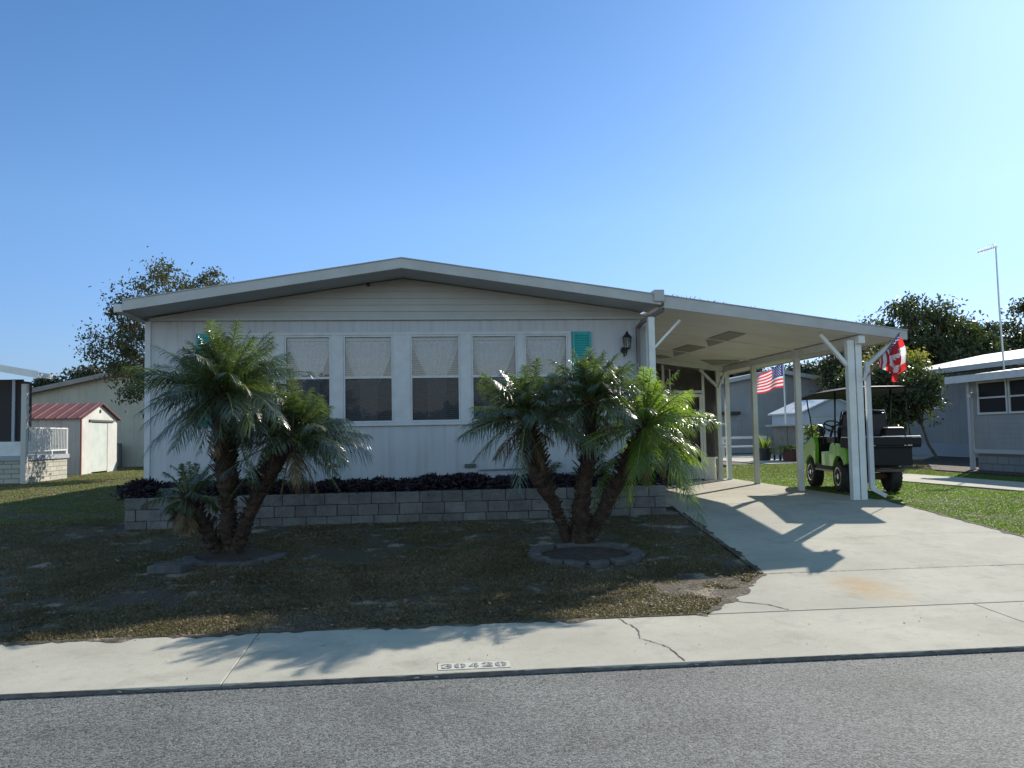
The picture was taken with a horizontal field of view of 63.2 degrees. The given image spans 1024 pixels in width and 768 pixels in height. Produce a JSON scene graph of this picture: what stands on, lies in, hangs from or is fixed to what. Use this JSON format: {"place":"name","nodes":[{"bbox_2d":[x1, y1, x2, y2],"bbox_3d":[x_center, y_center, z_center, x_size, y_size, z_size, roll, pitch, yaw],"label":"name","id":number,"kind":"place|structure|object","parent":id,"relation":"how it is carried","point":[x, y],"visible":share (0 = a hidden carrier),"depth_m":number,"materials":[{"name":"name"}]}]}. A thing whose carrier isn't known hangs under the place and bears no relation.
{"place":"outdoors","nodes":[
{"label":"outdoors","id":0,"kind":"place"},
{"bbox_2d":[0,365,69,483],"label":"neighbor house","id":1,"kind":"structure","parent":0,"point":[19,464],"depth_m":24.11,"materials":[{"name":"white paint"}]},
{"bbox_2d":[117,443,121,466],"bbox_3d":[-17.944,3.168,36.827,1.250,1.060,0.120,-1,-3,-6],"label":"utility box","id":2,"kind":"object","parent":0,"point":[119,454],"visible":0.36,"depth_m":36.85,"materials":[{"name":"grey"}]},
{"bbox_2d":[0,651,1023,767],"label":"road","id":3,"kind":"structure","parent":0,"point":[961,710],"depth_m":4.62,"materials":[{"name":"asphalt"}]},
{"bbox_2d":[3,652,1018,707],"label":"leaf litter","id":4,"kind":"object","parent":3,"relation":"on","point":[479,683],"visible":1,"depth_m":5.32,"materials":[{"name":"plant"}]},
{"bbox_2d":[0,647,1023,698],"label":"kerb edge","id":5,"kind":"object","parent":3,"relation":"on","point":[290,683],"visible":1,"depth_m":5.50,"materials":[{"name":"concrete"}]},
{"bbox_2d":[0,602,1023,698],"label":"sidewalk","id":6,"kind":"structure","parent":0,"point":[164,663],"depth_m":6.04,"materials":[{"name":"concrete"}]},
{"bbox_2d":[0,554,759,641],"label":"grass tufts","id":7,"kind":"object","parent":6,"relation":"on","point":[406,587],"visible":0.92,"depth_m":7.72,"materials":[{"name":"plant"}]},
{"bbox_2d":[438,660,510,669],"bbox_3d":[-0.256,1.901,5.627,0.490,0.007,0.140,-1,-3,-6],"label":"house number","id":8,"kind":"object","parent":6,"relation":"on","point":[469,665],"visible":1,"depth_m":5.62,"materials":[{"name":"grey paint"}]},
{"bbox_2d":[620,619,684,659],"bbox_3d":[1.001,1.897,6.223,0.106,0.042,1.176,0,-4,-16],"label":"sidewalk crack","id":9,"kind":"object","parent":6,"relation":"on","point":[650,640],"visible":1,"depth_m":6.17,"materials":[{"name":"brown"}]},
{"bbox_2d":[0,452,1023,641],"bbox_3d":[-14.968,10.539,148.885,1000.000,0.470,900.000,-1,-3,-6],"label":"ground","id":10,"kind":"structure","parent":0,"point":[351,555],"depth_m":9.32,"materials":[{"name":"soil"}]},
{"bbox_2d":[32,373,70,387],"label":"broadleaf tree","id":11,"kind":"object","parent":10,"relation":"on","point":[38,382],"visible":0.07,"depth_m":65.46,"materials":[{"name":"green plant"}]},
{"bbox_2d":[16,402,121,474],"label":"garden shed","id":12,"kind":"structure","parent":10,"relation":"on","point":[92,437],"depth_m":29.84,"materials":[{"name":"metal"}]},
{"bbox_2d":[91,422,106,471],"bbox_3d":[-15.308,2.329,30.840,0.028,1.810,1.460,-1,-3,-6],"label":"door","id":13,"kind":"structure","parent":12,"relation":"in","point":[99,429],"depth_m":30.84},
{"bbox_2d":[0,466,143,526],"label":"lawn grass","id":14,"kind":"structure","parent":10,"relation":"on","point":[77,482],"depth_m":17.33,"materials":[{"name":"plant"}]},
{"bbox_2d":[55,357,108,381],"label":"broadleaf tree","id":15,"kind":"object","parent":10,"relation":"on","point":[78,372],"visible":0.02,"depth_m":67.14,"materials":[{"name":"green plant"}]},
{"bbox_2d":[32,364,143,466],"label":"neighbor house","id":16,"kind":"structure","parent":10,"relation":"on","point":[92,389],"depth_m":37.37,"materials":[{"name":"beige"}]},
{"bbox_2d":[69,246,233,419],"bbox_3d":[-11.060,-0.616,27.084,6.054,7.221,5.429,-1,-3,-6],"label":"broadleaf tree","id":17,"kind":"object","parent":10,"relation":"on","point":[128,352],"visible":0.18,"depth_m":26.27,"materials":[{"name":"green plant"}]},
{"bbox_2d":[147,562,191,573],"bbox_3d":[-3.656,1.973,8.920,0.433,0.090,0.286,-1,-3,-6],"label":"flat stone","id":18,"kind":"object","parent":10,"relation":"on","point":[171,568],"visible":1,"depth_m":8.79,"materials":[{"name":"stone"}]},
{"bbox_2d":[181,556,195,561],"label":"edging stone","id":19,"kind":"object","parent":10,"relation":"on","point":[184,558],"visible":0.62,"depth_m":9.37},
{"bbox_2d":[185,559,204,565],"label":"edging stone","id":20,"kind":"object","parent":10,"relation":"on","point":[195,562],"visible":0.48,"depth_m":9.23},
{"bbox_2d":[198,562,218,566],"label":"edging stone","id":21,"kind":"object","parent":10,"relation":"on","point":[211,564],"visible":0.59,"depth_m":9.12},
{"bbox_2d":[216,561,242,566],"bbox_3d":[-3.113,1.997,9.172,0.262,0.065,0.150,-1,-5,-8],"label":"edging stone","id":22,"kind":"object","parent":10,"relation":"on","point":[232,563],"visible":0.66,"depth_m":9.11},
{"bbox_2d":[195,548,275,561],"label":"palm bed mulch","id":23,"kind":"object","parent":10,"relation":"on","point":[247,554],"visible":0.66,"depth_m":9.55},
{"bbox_2d":[140,463,221,553],"bbox_3d":[-3.741,1.488,9.636,1.078,1.170,0.865,-4,-4,37],"label":"palm tree","id":24,"kind":"object","parent":23,"relation":"on","point":[189,505],"visible":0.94,"depth_m":9.56,"materials":[{"name":"green plant"}]},
{"bbox_2d":[117,319,320,553],"bbox_3d":[-3.164,0.661,9.211,2.144,2.764,2.232,-1,-3,-6],"label":"palm tree","id":25,"kind":"object","parent":23,"relation":"on","point":[225,386],"visible":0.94,"depth_m":8.97,"materials":[{"name":"green plant"}]},
{"bbox_2d":[207,376,374,553],"bbox_3d":[-2.520,0.981,9.269,2.040,2.087,1.490,-3,-4,26],"label":"palm tree","id":26,"kind":"object","parent":23,"relation":"on","point":[314,443],"visible":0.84,"depth_m":9.17,"materials":[{"name":"green plant"}]},
{"bbox_2d":[241,559,261,565],"bbox_3d":[-2.907,1.996,9.243,0.239,0.060,0.150,-5,-6,-33],"label":"edging stone","id":27,"kind":"object","parent":10,"relation":"on","point":[253,562],"visible":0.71,"depth_m":9.19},
{"bbox_2d":[258,556,279,562],"bbox_3d":[-2.733,1.990,9.388,0.150,0.069,0.227,4,1,32],"label":"edging stone","id":28,"kind":"object","parent":10,"relation":"on","point":[266,559],"visible":0.65,"depth_m":9.34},
{"bbox_2d":[271,552,287,558],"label":"edging stone","id":29,"kind":"object","parent":10,"relation":"on","point":[282,555],"visible":0.59,"depth_m":9.50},
{"bbox_2d":[0,609,707,645],"bbox_3d":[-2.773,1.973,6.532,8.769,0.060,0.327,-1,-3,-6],"label":"verge grass","id":30,"kind":"structure","parent":10,"relation":"on","point":[235,630],"depth_m":6.75,"materials":[{"name":"plant"}]},
{"bbox_2d":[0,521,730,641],"bbox_3d":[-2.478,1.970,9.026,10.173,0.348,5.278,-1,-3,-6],"label":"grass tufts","id":31,"kind":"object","parent":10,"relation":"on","point":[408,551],"visible":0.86,"depth_m":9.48,"materials":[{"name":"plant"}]},
{"bbox_2d":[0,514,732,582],"bbox_3d":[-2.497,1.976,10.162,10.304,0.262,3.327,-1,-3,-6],"label":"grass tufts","id":32,"kind":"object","parent":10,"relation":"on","point":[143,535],"visible":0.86,"depth_m":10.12,"materials":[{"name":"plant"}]},
{"bbox_2d":[3,513,755,639],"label":"leaf litter","id":33,"kind":"object","parent":10,"relation":"on","point":[349,570],"visible":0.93,"depth_m":8.49,"materials":[{"name":"plant"}]},
{"bbox_2d":[114,257,664,483],"bbox_3d":[-2.412,0.462,19.696,8.224,3.863,14.740,-1,-3,-6],"label":"mobile home","id":34,"kind":"object","parent":10,"relation":"on","point":[396,356],"visible":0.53,"depth_m":13.20,"materials":[{"name":"metal"}]},
{"bbox_2d":[230,336,274,423],"bbox_3d":[-4.075,-0.053,13.069,0.728,1.385,0.208,-1,-3,-6],"label":"window","id":35,"kind":"structure","parent":34,"relation":"in","point":[273,352],"depth_m":13.12,"materials":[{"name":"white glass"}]},
{"bbox_2d":[284,336,330,421],"bbox_3d":[-3.215,-0.064,13.157,0.718,1.385,0.208,-1,-3,-6],"label":"window","id":36,"kind":"structure","parent":34,"relation":"in","point":[310,353],"depth_m":13.18,"materials":[{"name":"clear glass"}]},
{"bbox_2d":[343,335,393,422],"bbox_3d":[-2.280,-0.075,13.252,0.778,1.385,0.208,-1,-3,-6],"label":"window","id":37,"kind":"structure","parent":34,"relation":"in","point":[368,394],"depth_m":13.18,"materials":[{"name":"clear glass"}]},
{"bbox_2d":[410,335,460,421],"bbox_3d":[-1.230,-0.088,13.358,0.788,1.385,0.208,-1,-3,-6],"label":"window","id":38,"kind":"structure","parent":34,"relation":"in","point":[435,397],"depth_m":13.28,"materials":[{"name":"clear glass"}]},
{"bbox_2d":[471,334,516,420],"bbox_3d":[-0.290,-0.100,13.453,0.738,1.385,0.208,-1,-3,-6],"label":"window","id":39,"kind":"structure","parent":34,"relation":"in","point":[490,354],"depth_m":13.48,"materials":[{"name":"white glass"}]},
{"bbox_2d":[524,334,568,418],"bbox_3d":[0.551,-0.110,13.539,0.708,1.385,0.208,-1,-3,-6],"label":"window","id":40,"kind":"structure","parent":34,"relation":"in","point":[543,348],"depth_m":13.60,"materials":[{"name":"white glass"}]},
{"bbox_2d":[146,484,638,513],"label":"planter soil","id":41,"kind":"structure","parent":10,"relation":"on","point":[419,490],"depth_m":12.09,"materials":[{"name":"soil"}]},
{"bbox_2d":[156,461,215,502],"bbox_3d":[-4.450,1.512,11.900,1.161,0.833,1.212,-1,-3,-6],"label":"spiky plant","id":42,"kind":"object","parent":41,"relation":"on","point":[190,469],"visible":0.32,"depth_m":11.77,"materials":[{"name":"plant"}]},
{"bbox_2d":[217,459,311,495],"bbox_3d":[-3.627,1.310,12.146,1.563,0.891,1.339,-1,-3,-6],"label":"spiky plant","id":43,"kind":"object","parent":41,"relation":"on","point":[276,480],"visible":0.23,"depth_m":11.87,"materials":[{"name":"plant"}]},
{"bbox_2d":[109,462,685,505],"bbox_3d":[-1.511,1.498,12.361,8.272,0.564,1.187,-1,-3,-6],"label":"purple groundcover","id":44,"kind":"object","parent":41,"relation":"on","point":[143,487],"visible":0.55,"depth_m":12.05,"materials":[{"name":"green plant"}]},
{"bbox_2d":[521,453,573,505],"bbox_3d":[0.560,1.431,12.510,1.027,0.988,1.120,-1,-3,3],"label":"spiky plant","id":45,"kind":"object","parent":41,"relation":"on","point":[555,466],"visible":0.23,"depth_m":12.39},
{"bbox_2d":[567,453,621,494],"bbox_3d":[1.245,1.379,12.762,1.077,1.034,1.418,-4,-4,36],"label":"spiky plant","id":46,"kind":"object","parent":41,"relation":"on","point":[600,470],"visible":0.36,"depth_m":12.53,"materials":[{"name":"plant"}]},
{"bbox_2d":[125,484,665,529],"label":"planter wall","id":47,"kind":"structure","parent":10,"relation":"on","point":[388,507],"depth_m":11.83,"materials":[{"name":"concrete"}]},
{"bbox_2d":[527,551,541,558],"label":"edging stone","id":48,"kind":"object","parent":10,"relation":"on","point":[532,553],"visible":0.51,"depth_m":9.30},
{"bbox_2d":[528,547,542,553],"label":"edging stone","id":49,"kind":"object","parent":10,"relation":"on","point":[540,550],"visible":0.48,"depth_m":9.56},
{"bbox_2d":[531,555,549,562],"bbox_3d":[0.306,1.949,9.209,0.150,0.083,0.203,-1,-5,-27],"label":"edging stone","id":50,"kind":"object","parent":10,"relation":"on","point":[539,558],"visible":0.52,"depth_m":9.14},
{"bbox_2d":[537,545,553,551],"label":"edging stone","id":51,"kind":"object","parent":10,"relation":"on","point":[547,547],"visible":0.52,"depth_m":9.73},
{"bbox_2d":[545,559,564,565],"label":"edging stone","id":52,"kind":"object","parent":10,"relation":"on","point":[556,562],"visible":0.6,"depth_m":8.97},
{"bbox_2d":[553,542,574,547],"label":"edging stone","id":53,"kind":"object","parent":10,"relation":"on","point":[563,545],"visible":0.55,"depth_m":9.87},
{"bbox_2d":[564,559,585,567],"bbox_3d":[0.678,1.946,8.954,0.225,0.082,0.150,4,-4,15],"label":"edging stone","id":54,"kind":"object","parent":10,"relation":"on","point":[575,563],"visible":0.66,"depth_m":8.89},
{"bbox_2d":[574,543,593,546],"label":"edging stone","id":55,"kind":"object","parent":10,"relation":"on","point":[585,545],"visible":0.41,"depth_m":9.89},
{"bbox_2d":[542,547,628,563],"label":"palm bed mulch","id":56,"kind":"object","parent":10,"relation":"on","point":[586,554],"visible":0.75,"depth_m":9.46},
{"bbox_2d":[455,358,607,542],"bbox_3d":[0.195,0.835,9.435,1.753,2.241,1.571,-1,-3,-6],"label":"palm tree","id":57,"kind":"object","parent":56,"relation":"on","point":[525,402],"visible":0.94,"depth_m":9.41,"materials":[{"name":"green plant"}]},
{"bbox_2d":[526,347,659,543],"bbox_3d":[0.902,0.776,9.547,1.451,2.437,1.856,-3,-4,25],"label":"palm tree","id":58,"kind":"object","parent":10,"relation":"on","point":[592,379],"visible":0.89,"depth_m":9.42,"materials":[{"name":"green plant"}]},
{"bbox_2d":[588,559,609,567],"bbox_3d":[0.936,1.944,8.946,0.213,0.084,0.150,-3,0,-11],"label":"edging stone","id":59,"kind":"object","parent":10,"relation":"on","point":[599,563],"visible":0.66,"depth_m":8.89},
{"bbox_2d":[594,542,613,547],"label":"edging stone","id":60,"kind":"object","parent":10,"relation":"on","point":[603,544],"visible":0.56,"depth_m":9.86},
{"bbox_2d":[609,557,630,565],"bbox_3d":[1.184,1.940,9.044,0.221,0.085,0.150,3,-2,-37],"label":"edging stone","id":61,"kind":"object","parent":10,"relation":"on","point":[618,561],"visible":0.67,"depth_m":8.99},
{"bbox_2d":[611,543,628,549],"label":"edging stone","id":62,"kind":"object","parent":10,"relation":"on","point":[619,546],"visible":0.59,"depth_m":9.74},
{"bbox_2d":[622,547,639,553],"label":"edging stone","id":63,"kind":"object","parent":10,"relation":"on","point":[627,549],"visible":0.53,"depth_m":9.60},
{"bbox_2d":[625,554,640,562],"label":"edging stone","id":64,"kind":"object","parent":10,"relation":"on","point":[635,558],"visible":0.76,"depth_m":9.14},
{"bbox_2d":[631,550,644,557],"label":"edging stone","id":65,"kind":"object","parent":10,"relation":"on","point":[641,552],"visible":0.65,"depth_m":9.39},
{"bbox_2d":[570,366,721,543],"bbox_3d":[1.542,0.878,9.626,1.699,2.183,1.744,-1,-3,6],"label":"palm tree","id":66,"kind":"object","parent":10,"relation":"on","point":[651,416],"visible":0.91,"depth_m":9.43,"materials":[{"name":"green plant"}]},
{"bbox_2d":[656,365,717,479],"bbox_3d":[3.098,0.825,21.099,3.100,3.052,3.810,-1,-3,-6],"label":"screened porch","id":67,"kind":"object","parent":10,"relation":"on","point":[701,386],"visible":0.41,"depth_m":19.39,"materials":[{"name":"white paint"}]},
{"bbox_2d":[666,394,703,478],"bbox_3d":[4.018,1.218,19.285,0.855,1.970,0.069,-1,-3,-6],"label":"screen door","id":68,"kind":"structure","parent":67,"relation":"in","point":[701,473],"depth_m":19.31,"materials":[{"name":"white paint"}]},
{"bbox_2d":[683,512,763,572],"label":"lawn edge soil","id":69,"kind":"structure","parent":10,"relation":"on","point":[742,557],"depth_m":9.64,"materials":[{"name":"soil"}]},
{"bbox_2d":[720,367,771,379],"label":"broadleaf tree","id":70,"kind":"object","parent":10,"relation":"on","point":[743,373],"visible":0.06,"depth_m":63.21,"materials":[{"name":"green plant"}]},
{"bbox_2d":[771,359,821,375],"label":"broadleaf tree","id":71,"kind":"object","parent":10,"relation":"on","point":[805,368],"visible":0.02,"depth_m":61.95,"materials":[{"name":"green plant"}]},
{"bbox_2d":[723,454,933,463],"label":"patio","id":72,"kind":"structure","parent":10,"relation":"on","point":[747,458],"depth_m":30.74,"materials":[{"name":"concrete"}]},
{"bbox_2d":[722,436,765,456],"bbox_3d":[9.751,2.630,35.005,2.000,0.855,0.400,-1,-3,-6],"label":"picnic bench","id":73,"kind":"object","parent":72,"relation":"on","point":[739,437],"visible":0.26,"depth_m":34.90,"materials":[{"name":"white paint"}]},
{"bbox_2d":[759,434,772,459],"bbox_3d":[9.262,2.300,30.590,0.689,1.008,0.687,-4,-4,40],"label":"potted plant","id":74,"kind":"object","parent":72,"relation":"on","point":[764,450],"visible":0.77,"depth_m":30.41,"materials":[{"name":"green plant"}]},
{"bbox_2d":[769,445,796,460],"bbox_3d":[9.783,2.431,29.412,1.320,0.589,1.256,2,-4,-40],"label":"potted plant","id":75,"kind":"object","parent":72,"relation":"on","point":[788,452],"visible":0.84,"depth_m":29.22,"materials":[{"name":"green plant"}]},
{"bbox_2d":[783,364,786,424],"bbox_3d":[10.317,0.948,31.450,0.110,3.820,0.095,-1,-3,-6],"label":"flagpole","id":76,"kind":"object","parent":72,"relation":"on","point":[784,396],"visible":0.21,"depth_m":31.45,"materials":[{"name":"metal"}]},
{"bbox_2d":[757,364,782,393],"bbox_3d":[9.714,-0.207,31.464,1.120,1.170,0.256,-1,-3,-6],"label":"flag","id":77,"kind":"object","parent":76,"relation":"attached to","point":[770,380],"visible":0.84,"depth_m":31.50,"materials":[{"name":"multicoloured fabric"}]},
{"bbox_2d":[765,424,808,460],"bbox_3d":[10.073,2.129,30.386,1.280,1.295,0.900,-1,-3,-6],"label":"outdoor cabinet","id":78,"kind":"object","parent":72,"relation":"on","point":[782,435],"visible":0.6,"depth_m":30.10,"materials":[{"name":"grey wood"}]},
{"bbox_2d":[768,399,846,445],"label":"white shed","id":79,"kind":"structure","parent":72,"relation":"on","point":[821,408],"depth_m":34.50,"materials":[{"name":"plastic"}]},
{"bbox_2d":[803,423,820,448],"bbox_3d":[10.767,2.081,30.066,0.877,1.328,0.994,-1,-3,-6],"label":"potted plant","id":80,"kind":"object","parent":72,"relation":"on","point":[807,431],"visible":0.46,"depth_m":30.02,"materials":[{"name":"green plant"}]},
{"bbox_2d":[723,461,958,478],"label":"back lawn grass","id":81,"kind":"structure","parent":10,"relation":"on","point":[919,463],"depth_m":23.05,"materials":[{"name":"plant"}]},
{"bbox_2d":[805,348,878,392],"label":"broadleaf tree","id":82,"kind":"object","parent":10,"relation":"on","point":[828,369],"visible":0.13,"depth_m":39.62,"materials":[{"name":"green plant"}]},
{"bbox_2d":[802,386,923,491],"bbox_3d":[6.429,1.027,15.633,1.320,1.905,3.370,-1,-3,3],"label":"golf cart","id":83,"kind":"object","parent":10,"relation":"on","point":[893,445],"visible":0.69,"depth_m":14.97,"materials":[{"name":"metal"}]},
{"bbox_2d":[821,355,906,434],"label":"broadleaf tree","id":84,"kind":"object","parent":10,"relation":"on","point":[839,378],"visible":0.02,"depth_m":35.73,"materials":[{"name":"green plant"}]},
{"bbox_2d":[862,343,933,426],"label":"broadleaf tree","id":85,"kind":"object","parent":10,"relation":"on","point":[917,356],"visible":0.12,"depth_m":29.13,"materials":[{"name":"green plant"}]},
{"bbox_2d":[854,290,993,376],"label":"broadleaf tree","id":86,"kind":"object","parent":10,"relation":"on","point":[944,346],"visible":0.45,"depth_m":46.30,"materials":[{"name":"green plant"}]},
{"bbox_2d":[879,474,1023,491],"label":"side path","id":87,"kind":"structure","parent":10,"relation":"on","point":[974,483],"depth_m":16.79,"materials":[{"name":"concrete"}]},
{"bbox_2d":[887,500,1023,536],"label":"lawn edge soil","id":88,"kind":"structure","parent":10,"relation":"on","point":[1002,531],"depth_m":11.28,"materials":[{"name":"soil"}]},
{"bbox_2d":[924,312,1017,373],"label":"broadleaf tree","id":89,"kind":"object","parent":10,"relation":"on","point":[990,346],"visible":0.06,"depth_m":47.26,"materials":[{"name":"green plant"}]},
{"bbox_2d":[925,456,1023,476],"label":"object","id":90,"kind":"object","parent":10,"relation":"on","point":[952,464],"visible":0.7,"depth_m":23.19,"materials":[{"name":"concrete"}]},
{"bbox_2d":[862,347,960,460],"bbox_3d":[12.845,0.678,27.413,3.456,3.842,2.849,-3,-4,28],"label":"broadleaf tree","id":91,"kind":"object","parent":90,"relation":"on","point":[920,401],"visible":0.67,"depth_m":26.92,"materials":[{"name":"green plant"}]},
{"bbox_2d":[962,314,1023,366],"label":"broadleaf tree","id":92,"kind":"object","parent":10,"relation":"on","point":[1009,337],"visible":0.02,"depth_m":51.24,"materials":[{"name":"green plant"}]},
{"bbox_2d":[992,291,1023,365],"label":"broadleaf tree","id":93,"kind":"object","parent":10,"relation":"on","point":[1017,333],"visible":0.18,"depth_m":52.39,"materials":[{"name":"green plant"}]},
{"bbox_2d":[0,0,1023,386],"label":"sky","id":94,"kind":"structure","parent":0,"point":[833,159],"materials":[{"name":"blue"}]},
{"bbox_2d":[721,370,828,452],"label":"neighbor house","id":95,"kind":"structure","parent":0,"point":[772,400],"depth_m":41.40,"materials":[{"name":"grey"}]},
{"bbox_2d":[814,424,825,436],"bbox_3d":[11.293,2.123,30.681,0.603,1.303,0.631,-1,-3,-6],"label":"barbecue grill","id":96,"kind":"object","parent":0,"point":[821,429],"visible":0.33,"depth_m":30.49,"materials":[{"name":"black metal"}]},
{"bbox_2d":[661,479,1023,614],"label":"driveway","id":97,"kind":"structure","parent":0,"point":[772,531],"depth_m":9.48,"materials":[{"name":"concrete"}]},
{"bbox_2d":[707,574,766,612],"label":"lawn edge soil","id":98,"kind":"structure","parent":97,"relation":"on","point":[743,590],"depth_m":7.53,"materials":[{"name":"soil"}]},
{"bbox_2d":[642,294,907,499],"bbox_3d":[3.756,0.526,18.011,4.186,3.266,10.112,-1,-3,-6],"label":"carport","id":99,"kind":"object","parent":97,"relation":"on","point":[724,340],"visible":0.86,"depth_m":13.97,"materials":[{"name":"metal"}]},
{"bbox_2d":[863,332,899,380],"bbox_3d":[5.789,-0.419,13.026,0.082,0.707,0.748,1,-4,-26],"label":"flag bracket pole","id":100,"kind":"object","parent":99,"relation":"attached to","point":[865,376],"visible":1,"depth_m":13.13,"materials":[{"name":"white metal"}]},
{"bbox_2d":[878,334,899,372],"bbox_3d":[5.835,-0.463,12.874,0.127,0.596,0.400,2,-4,-40],"label":"flag","id":101,"kind":"object","parent":100,"relation":"hanging from","point":[884,362],"visible":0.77,"depth_m":12.87,"materials":[{"name":"multicoloured fabric"}]},
{"bbox_2d":[888,337,906,381],"bbox_3d":[5.884,-0.370,12.694,0.254,0.673,0.145,-3,-4,31],"label":"flag","id":102,"kind":"object","parent":100,"relation":"hanging from","point":[897,356],"visible":1,"depth_m":12.67,"materials":[{"name":"red fabric"}]},
{"bbox_2d":[764,564,1013,573],"bbox_3d":[4.465,1.888,8.594,3.872,0.001,0.050,-1,-3,-6],"label":"driveway joint","id":103,"kind":"object","parent":97,"relation":"on","point":[894,568],"visible":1,"depth_m":8.52,"materials":[{"name":"grey"}]},
{"bbox_2d":[723,463,1023,535],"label":"side lawn grass","id":104,"kind":"structure","parent":0,"point":[874,495],"depth_m":14.36,"materials":[{"name":"plant"}]},
{"bbox_2d":[907,349,1023,472],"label":"neighbor house","id":105,"kind":"structure","parent":0,"point":[983,421],"depth_m":21.37,"materials":[{"name":"grey"}]},
{"bbox_2d":[930,381,944,408],"bbox_3d":[16.155,0.438,31.832,0.044,1.050,1.150,-1,-3,-6],"label":"window","id":106,"kind":"structure","parent":105,"relation":"in","point":[938,381],"depth_m":31.36,"materials":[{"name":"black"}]},
{"bbox_2d":[978,242,1004,368],"bbox_3d":[14.259,-2.287,24.743,0.474,3.720,1.275,-4,-4,40],"label":"tv antenna","id":107,"kind":"object","parent":105,"relation":"on","point":[1000,322],"visible":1,"depth_m":24.73,"materials":[{"name":"grey"}]},
{"bbox_2d":[976,379,1008,414],"bbox_3d":[11.953,0.331,20.717,0.044,0.840,1.100,-1,-3,-6],"label":"window","id":108,"kind":"structure","parent":105,"relation":"in","point":[992,395],"depth_m":20.69,"materials":[{"name":"white"}]},
{"bbox_2d":[1007,377,1023,413],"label":"window","id":109,"kind":"structure","parent":105,"relation":"in","point":[1015,385],"depth_m":19.87,"materials":[{"name":"white"}]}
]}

